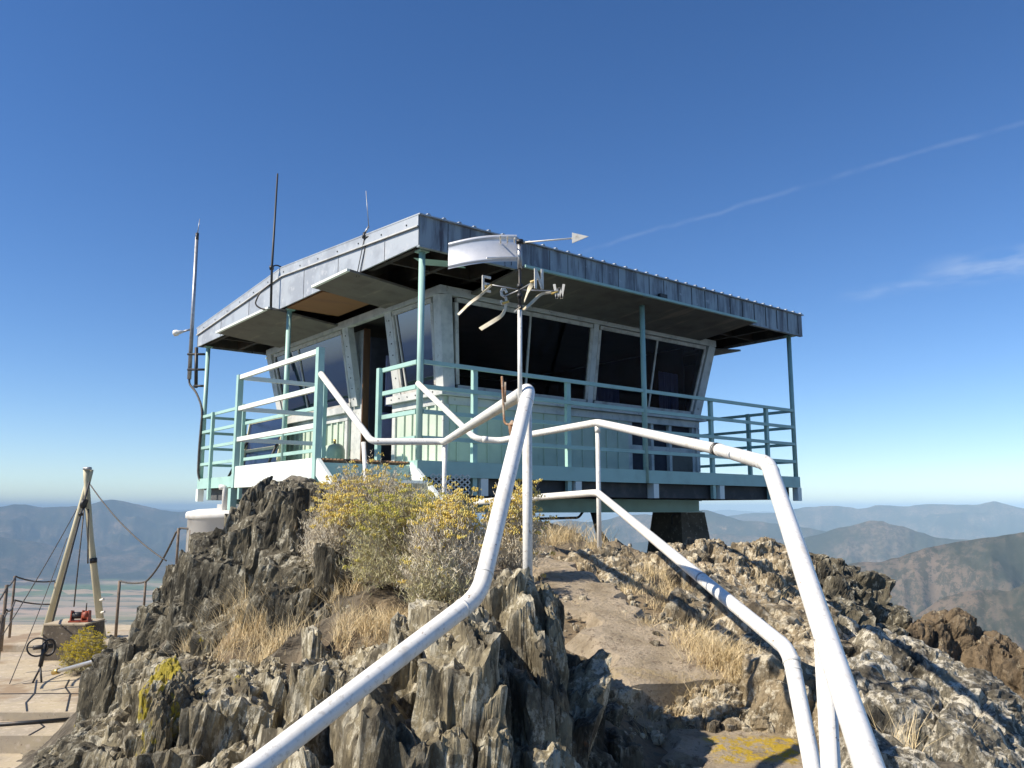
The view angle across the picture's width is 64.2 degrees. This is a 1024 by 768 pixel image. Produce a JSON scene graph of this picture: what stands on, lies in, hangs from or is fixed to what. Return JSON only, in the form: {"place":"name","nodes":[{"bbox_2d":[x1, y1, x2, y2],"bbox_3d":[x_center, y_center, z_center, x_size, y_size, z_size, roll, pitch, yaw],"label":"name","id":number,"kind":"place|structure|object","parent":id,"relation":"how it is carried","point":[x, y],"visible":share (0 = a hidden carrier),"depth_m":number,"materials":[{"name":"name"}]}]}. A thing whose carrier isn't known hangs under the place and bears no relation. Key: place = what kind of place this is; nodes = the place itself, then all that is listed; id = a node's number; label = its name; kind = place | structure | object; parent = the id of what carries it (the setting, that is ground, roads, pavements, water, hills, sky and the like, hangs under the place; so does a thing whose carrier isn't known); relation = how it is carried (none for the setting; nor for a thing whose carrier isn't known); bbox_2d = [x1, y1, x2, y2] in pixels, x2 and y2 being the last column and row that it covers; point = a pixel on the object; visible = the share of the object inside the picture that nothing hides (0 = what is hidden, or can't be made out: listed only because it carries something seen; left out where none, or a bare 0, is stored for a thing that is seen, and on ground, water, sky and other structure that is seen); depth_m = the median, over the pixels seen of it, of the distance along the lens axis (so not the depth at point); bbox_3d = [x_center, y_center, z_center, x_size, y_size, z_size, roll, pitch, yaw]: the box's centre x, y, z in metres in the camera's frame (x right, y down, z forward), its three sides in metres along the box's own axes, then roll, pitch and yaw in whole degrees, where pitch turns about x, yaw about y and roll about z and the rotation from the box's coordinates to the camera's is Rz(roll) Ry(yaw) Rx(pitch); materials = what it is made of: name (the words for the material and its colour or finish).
{"place":"outdoors","nodes":[
{"label":"outdoors","id":0,"kind":"place"},
{"bbox_2d":[0,625,130,767],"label":"terrace","id":1,"kind":"structure","parent":0,"point":[16,741],"depth_m":10.92,"materials":[{"name":"concrete"}]},
{"bbox_2d":[0,575,55,655],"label":"cable fence","id":2,"kind":"object","parent":1,"relation":"on","point":[3,616],"visible":0.95,"depth_m":13.08,"materials":[{"name":"metal"}]},
{"bbox_2d":[0,717,69,725],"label":"loose pipe","id":3,"kind":"object","parent":1,"relation":"on","point":[33,721],"visible":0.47,"depth_m":9.80,"materials":[{"name":"metal"}]},
{"bbox_2d":[9,537,67,683],"bbox_3d":[-7.634,3.525,13.269,0.013,1.921,3.492,3,-9,-19],"label":"guy wire","id":4,"kind":"object","parent":1,"relation":"attached to","point":[37,614],"visible":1,"depth_m":12.95,"materials":[{"name":"metal"}]},
{"bbox_2d":[0,679,77,734],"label":"terrace joint","id":5,"kind":"object","parent":1,"relation":"on","point":[69,693],"visible":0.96,"depth_m":10.95,"materials":[{"name":"concrete"}]},
{"bbox_2d":[26,637,55,682],"bbox_3d":[-6.480,3.797,11.244,0.370,0.593,0.212,7,-11,-37],"label":"pulley wheel","id":6,"kind":"object","parent":1,"relation":"on","point":[44,646],"visible":1,"depth_m":11.27,"materials":[{"name":"metal"}]},
{"bbox_2d":[51,660,91,674],"bbox_3d":[-4.948,3.236,9.387,0.100,0.532,2.286,8,-12,-41],"label":"loose pipe","id":7,"kind":"object","parent":1,"relation":"on","point":[56,671],"visible":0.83,"depth_m":9.69,"materials":[{"name":"grey metal"}]},
{"bbox_2d":[42,619,104,660],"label":"concrete block","id":8,"kind":"structure","parent":1,"relation":"on","point":[62,631],"depth_m":13.44,"materials":[{"name":"grey concrete"}]},
{"bbox_2d":[41,467,106,636],"bbox_3d":[-7.985,3.133,15.017,1.138,3.202,0.503,2,-9,-12],"label":"derrick","id":9,"kind":"object","parent":8,"relation":"on","point":[84,504],"visible":0.88,"depth_m":15.08,"materials":[{"name":"beige wood"}]},
{"bbox_2d":[2,509,76,635],"bbox_3d":[-7.686,3.008,13.348,0.015,1.926,3.392,2,-9,-13],"label":"guy wire","id":10,"kind":"object","parent":9,"relation":"attached to","point":[38,575],"visible":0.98,"depth_m":13.21,"materials":[{"name":"metal"}]},
{"bbox_2d":[90,484,166,560],"bbox_3d":[-6.620,2.316,13.960,3.371,1.263,0.022,-8,-12,43],"label":"guy wire","id":11,"kind":"object","parent":9,"relation":"attached to","point":[131,533],"visible":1,"depth_m":13.88,"materials":[{"name":"metal"}]},
{"bbox_2d":[68,603,92,622],"bbox_3d":[-7.245,3.838,13.725,0.320,0.304,0.192,1,-9,-7],"label":"winch","id":12,"kind":"object","parent":8,"relation":"on","point":[84,616],"visible":1,"depth_m":13.67,"materials":[{"name":"red paint"}]},
{"bbox_2d":[53,626,110,674],"bbox_3d":[-6.455,4.028,12.399,0.808,0.736,0.833,0,-9,0],"label":"rabbitbrush","id":13,"kind":"object","parent":1,"relation":"on","point":[79,650],"visible":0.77,"depth_m":12.22,"materials":[{"name":"yellow plant"}]},
{"bbox_2d":[114,527,189,636],"bbox_3d":[-6.080,3.420,13.799,0.167,2.015,3.216,8,-12,-41],"label":"cable fence","id":14,"kind":"object","parent":1,"relation":"on","point":[177,532],"visible":0.89,"depth_m":14.19,"materials":[{"name":"metal"}]},
{"bbox_2d":[15,475,964,767],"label":"summit ground","id":15,"kind":"structure","parent":0,"point":[387,595],"depth_m":5.06,"materials":[{"name":"soil"}]},
{"bbox_2d":[27,725,97,767],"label":"rock outcrop","id":16,"kind":"object","parent":15,"relation":"on","point":[73,749],"visible":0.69,"depth_m":4.60,"materials":[{"name":"grey stone"}]},
{"bbox_2d":[75,545,233,724],"bbox_3d":[-2.625,2.411,6.372,1.423,2.417,2.607,5,-10,-27],"label":"rock outcrop","id":17,"kind":"object","parent":15,"relation":"on","point":[99,686],"visible":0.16,"depth_m":5.96,"materials":[{"name":"grey stone"}]},
{"bbox_2d":[49,647,274,767],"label":"rock outcrop","id":18,"kind":"object","parent":15,"relation":"on","point":[207,721],"visible":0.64,"depth_m":3.88,"materials":[{"name":"grey stone"}]},
{"bbox_2d":[135,654,251,755],"bbox_3d":[-1.801,2.087,4.209,0.529,1.310,1.378,6,-10,-33],"label":"rock outcrop","id":19,"kind":"object","parent":15,"relation":"on","point":[167,692],"visible":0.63,"depth_m":3.90,"materials":[{"name":"grey stone"}]},
{"bbox_2d":[185,485,238,551],"bbox_3d":[-4.330,2.813,13.318,1.937,2.278,1.956,0,-9,0],"label":"water tank","id":20,"kind":"object","parent":15,"relation":"on","point":[204,520],"visible":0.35,"depth_m":12.63,"materials":[{"name":"white paint"}]},
{"bbox_2d":[162,476,356,656],"bbox_3d":[-1.846,1.910,6.055,1.483,2.480,2.452,2,-9,-12],"label":"rock outcrop","id":21,"kind":"object","parent":15,"relation":"on","point":[256,535],"visible":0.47,"depth_m":5.84,"materials":[{"name":"grey stone"}]},
{"bbox_2d":[298,451,430,558],"bbox_3d":[-0.970,0.927,6.066,1.219,0.888,1.088,-3,-9,17],"label":"rabbitbrush","id":22,"kind":"object","parent":21,"relation":"on","point":[355,482],"visible":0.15,"depth_m":5.94,"materials":[{"name":"yellow plant"}]},
{"bbox_2d":[290,482,373,568],"bbox_3d":[-1.199,1.009,5.718,0.682,0.661,0.735,0,-9,0],"label":"rabbitbrush","id":23,"kind":"object","parent":15,"relation":"on","point":[338,510],"visible":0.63,"depth_m":5.59,"materials":[{"name":"yellow plant"}]},
{"bbox_2d":[231,612,444,767],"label":"rock outcrop","id":24,"kind":"object","parent":15,"relation":"on","point":[372,729],"visible":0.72,"depth_m":2.98,"materials":[{"name":"grey stone"}]},
{"bbox_2d":[322,599,389,630],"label":"rock outcrop","id":25,"kind":"object","parent":15,"relation":"on","point":[325,611],"depth_m":5.13,"materials":[{"name":"grey stone"}]},
{"bbox_2d":[234,371,534,767],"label":"pipe handrail","id":26,"kind":"object","parent":15,"relation":"on","point":[280,748],"visible":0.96,"depth_m":2.69,"materials":[{"name":"white metal"}]},
{"bbox_2d":[501,376,513,434],"bbox_3d":[0.021,0.108,3.479,0.071,0.307,0.183,4,-10,-25],"label":"pipe clamp","id":27,"kind":"object","parent":26,"relation":"attached to","point":[503,390],"visible":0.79,"depth_m":3.54,"materials":[{"name":"metal"}]},
{"bbox_2d":[448,233,587,402],"bbox_3d":[0.018,-0.248,3.435,0.576,0.823,0.227,-4,-10,24],"label":"wind vane","id":28,"kind":"object","parent":26,"relation":"attached to","point":[486,249],"visible":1,"depth_m":3.51,"materials":[{"name":"white paint"}]},
{"bbox_2d":[334,475,474,595],"bbox_3d":[-0.635,0.981,5.268,0.973,0.795,1.113,0,-9,0],"label":"rabbitbrush","id":29,"kind":"object","parent":15,"relation":"on","point":[386,538],"visible":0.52,"depth_m":5.10,"materials":[{"name":"yellow plant"}]},
{"bbox_2d":[380,533,476,604],"bbox_3d":[-0.461,1.122,4.801,0.617,0.509,0.586,0,-9,0],"label":"rabbitbrush","id":30,"kind":"object","parent":15,"relation":"on","point":[434,595],"visible":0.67,"depth_m":4.67,"materials":[{"name":"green plant"}]},
{"bbox_2d":[388,481,512,601],"bbox_3d":[-0.364,0.933,4.899,0.745,0.717,0.660,0,-9,0],"label":"rabbitbrush","id":31,"kind":"object","parent":15,"relation":"on","point":[452,520],"visible":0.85,"depth_m":4.81,"materials":[{"name":"yellow plant"}]},
{"bbox_2d":[195,213,803,552],"bbox_3d":[-0.428,1.164,12.932,8.595,5.241,8.432,7,-11,-38],"label":"fire lookout","id":32,"kind":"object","parent":15,"relation":"on","point":[382,334],"visible":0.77,"depth_m":11.12,"materials":[{"name":"green paint"}]},
{"bbox_2d":[172,219,205,489],"bbox_3d":[-5.577,-0.594,14.360,0.922,4.899,0.184,-3,-9,18],"label":"whip antenna","id":33,"kind":"object","parent":32,"relation":"attached to","point":[195,369],"visible":0.99,"depth_m":14.41,"materials":[{"name":"grey metal"}]},
{"bbox_2d":[228,418,281,475],"bbox_3d":[-4.252,1.058,13.546,0.415,1.014,1.500,7,-11,-38],"label":"solar panel","id":34,"kind":"object","parent":32,"relation":"on","point":[254,449],"visible":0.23,"depth_m":13.67,"materials":[{"name":"glass"}]},
{"bbox_2d":[255,173,286,310],"bbox_3d":[-3.364,-2.025,11.697,0.489,2.080,0.235,-2,-9,12],"label":"whip antenna","id":35,"kind":"object","parent":32,"relation":"attached to","point":[271,267],"visible":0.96,"depth_m":11.62,"materials":[{"name":"metal"}]},
{"bbox_2d":[273,330,351,417],"bbox_3d":[-3.194,-0.087,12.952,0.254,1.123,2.504,7,-11,-38],"label":"window","id":36,"kind":"structure","parent":32,"relation":"in","point":[335,368],"depth_m":12.74,"materials":[{"name":"glass"}]},
{"bbox_2d":[325,439,344,458],"bbox_3d":[-2.540,1.040,11.664,0.300,0.500,0.300,0,-9,0],"label":"gas bottle","id":37,"kind":"object","parent":32,"relation":"on","point":[334,450],"visible":0.53,"depth_m":11.56,"materials":[{"name":"green metal"}]},
{"bbox_2d":[356,194,368,276],"bbox_3d":[-1.764,-1.803,9.748,0.266,1.044,0.072,-7,-11,37],"label":"whip antenna","id":38,"kind":"object","parent":32,"relation":"attached to","point":[364,236],"visible":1,"depth_m":9.73,"materials":[{"name":"metal"}]},
{"bbox_2d":[350,328,393,460],"bbox_3d":[-1.640,0.242,11.835,0.900,2.110,1.285,7,-11,-38],"label":"doorway","id":39,"kind":"structure","parent":32,"relation":"in","point":[372,352],"depth_m":11.89,"materials":[{"name":"fabric"}]},
{"bbox_2d":[391,298,435,394],"bbox_3d":[-1.224,-0.457,10.540,0.254,1.123,1.023,7,-11,-38],"label":"window","id":40,"kind":"structure","parent":32,"relation":"in","point":[404,320],"depth_m":10.62,"materials":[{"name":"glass"}]},
{"bbox_2d":[453,297,593,401],"bbox_3d":[0.172,-0.401,10.905,2.443,1.123,0.254,7,-11,-38],"label":"window","id":41,"kind":"structure","parent":32,"relation":"in","point":[552,346],"depth_m":10.87,"materials":[{"name":"glass"}]},
{"bbox_2d":[593,326,705,413],"bbox_3d":[2.126,-0.162,12.463,2.432,1.123,0.254,7,-11,-38],"label":"window","id":42,"kind":"structure","parent":32,"relation":"in","point":[672,366],"depth_m":12.42,"materials":[{"name":"glass"}]},
{"bbox_2d":[408,566,611,767],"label":"rock outcrop","id":43,"kind":"object","parent":15,"relation":"on","point":[500,684],"visible":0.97,"depth_m":2.77,"materials":[{"name":"grey stone"}]},
{"bbox_2d":[480,520,588,542],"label":"rock outcrop","id":44,"kind":"object","parent":15,"relation":"on","point":[553,528],"visible":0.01,"depth_m":9.08,"materials":[{"name":"grey stone"}]},
{"bbox_2d":[123,515,988,757],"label":"dry grass","id":45,"kind":"structure","parent":15,"relation":"on","point":[720,653],"depth_m":4.81,"materials":[{"name":"plant"}]},
{"bbox_2d":[566,653,645,767],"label":"rock outcrop","id":46,"kind":"object","parent":15,"relation":"on","point":[624,750],"visible":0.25,"depth_m":3.27,"materials":[{"name":"grey stone"}]},
{"bbox_2d":[562,545,664,591],"bbox_3d":[0.806,1.679,6.236,0.987,0.862,1.295,5,-10,-30],"label":"boulder","id":47,"kind":"object","parent":15,"relation":"on","point":[604,558],"visible":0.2,"depth_m":6.18,"materials":[{"name":"grey stone"}]},
{"bbox_2d":[415,381,885,767],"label":"pipe handrail","id":48,"kind":"object","parent":15,"relation":"on","point":[839,698],"visible":0.93,"depth_m":2.66,"materials":[{"name":"white metal"}]},
{"bbox_2d":[607,682,774,732],"bbox_3d":[0.731,1.478,3.701,1.240,0.463,0.377,0,-9,0],"label":"rock outcrop","id":49,"kind":"object","parent":15,"relation":"on","point":[716,722],"visible":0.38,"depth_m":3.64,"materials":[{"name":"grey stone"}]},
{"bbox_2d":[640,537,827,600],"bbox_3d":[1.755,1.706,6.488,1.574,0.952,2.004,0,-9,0],"label":"rock outcrop","id":50,"kind":"object","parent":15,"relation":"on","point":[723,561],"visible":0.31,"depth_m":6.28,"materials":[{"name":"grey stone"}]},
{"bbox_2d":[663,574,861,751],"bbox_3d":[1.314,1.709,4.587,1.336,1.140,2.257,-4,-10,25],"label":"rock outcrop","id":51,"kind":"object","parent":15,"relation":"on","point":[764,680],"visible":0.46,"depth_m":4.53,"materials":[{"name":"grey stone"}]},
{"bbox_2d":[808,551,912,635],"bbox_3d":[2.663,1.967,6.461,1.321,1.244,1.367,0,-9,0],"label":"rock outcrop","id":52,"kind":"object","parent":15,"relation":"on","point":[859,597],"visible":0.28,"depth_m":6.21,"materials":[{"name":"grey stone"}]},
{"bbox_2d":[827,603,1023,767],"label":"rock outcrop","id":53,"kind":"object","parent":15,"relation":"on","point":[896,673],"visible":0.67,"depth_m":3.78,"materials":[{"name":"grey stone"}]},
{"bbox_2d":[905,607,982,660],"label":"boulder","id":54,"kind":"object","parent":53,"relation":"on","point":[953,632],"visible":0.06,"depth_m":6.02,"materials":[{"name":"brown stone"}]},
{"bbox_2d":[959,630,1023,699],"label":"boulder","id":55,"kind":"object","parent":53,"relation":"on","point":[998,655],"visible":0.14,"depth_m":5.86,"materials":[{"name":"brown stone"}]},
{"bbox_2d":[0,500,1023,649],"bbox_3d":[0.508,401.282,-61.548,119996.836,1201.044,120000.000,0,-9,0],"label":"hills","id":56,"kind":"structure","parent":0,"point":[928,558],"depth_m":11247.20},
{"bbox_2d":[0,0,1023,513],"label":"sky","id":57,"kind":"structure","parent":0,"point":[855,168],"materials":[{"name":"blue"}]},
{"bbox_2d":[495,557,819,767],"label":"path","id":58,"kind":"structure","parent":0,"point":[636,663],"depth_m":3.90,"materials":[{"name":"brown soil"}]},
{"bbox_2d":[478,474,557,577],"bbox_3d":[0.035,0.949,5.542,0.562,0.717,0.541,0,-9,0],"label":"rabbitbrush","id":59,"kind":"object","parent":58,"relation":"on","point":[511,557],"visible":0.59,"depth_m":5.44,"materials":[{"name":"yellow plant"}]},
{"bbox_2d":[494,538,960,767],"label":"gravel","id":60,"kind":"structure","parent":0,"point":[657,738],"depth_m":4.15,"materials":[{"name":"gravel"}]}
]}

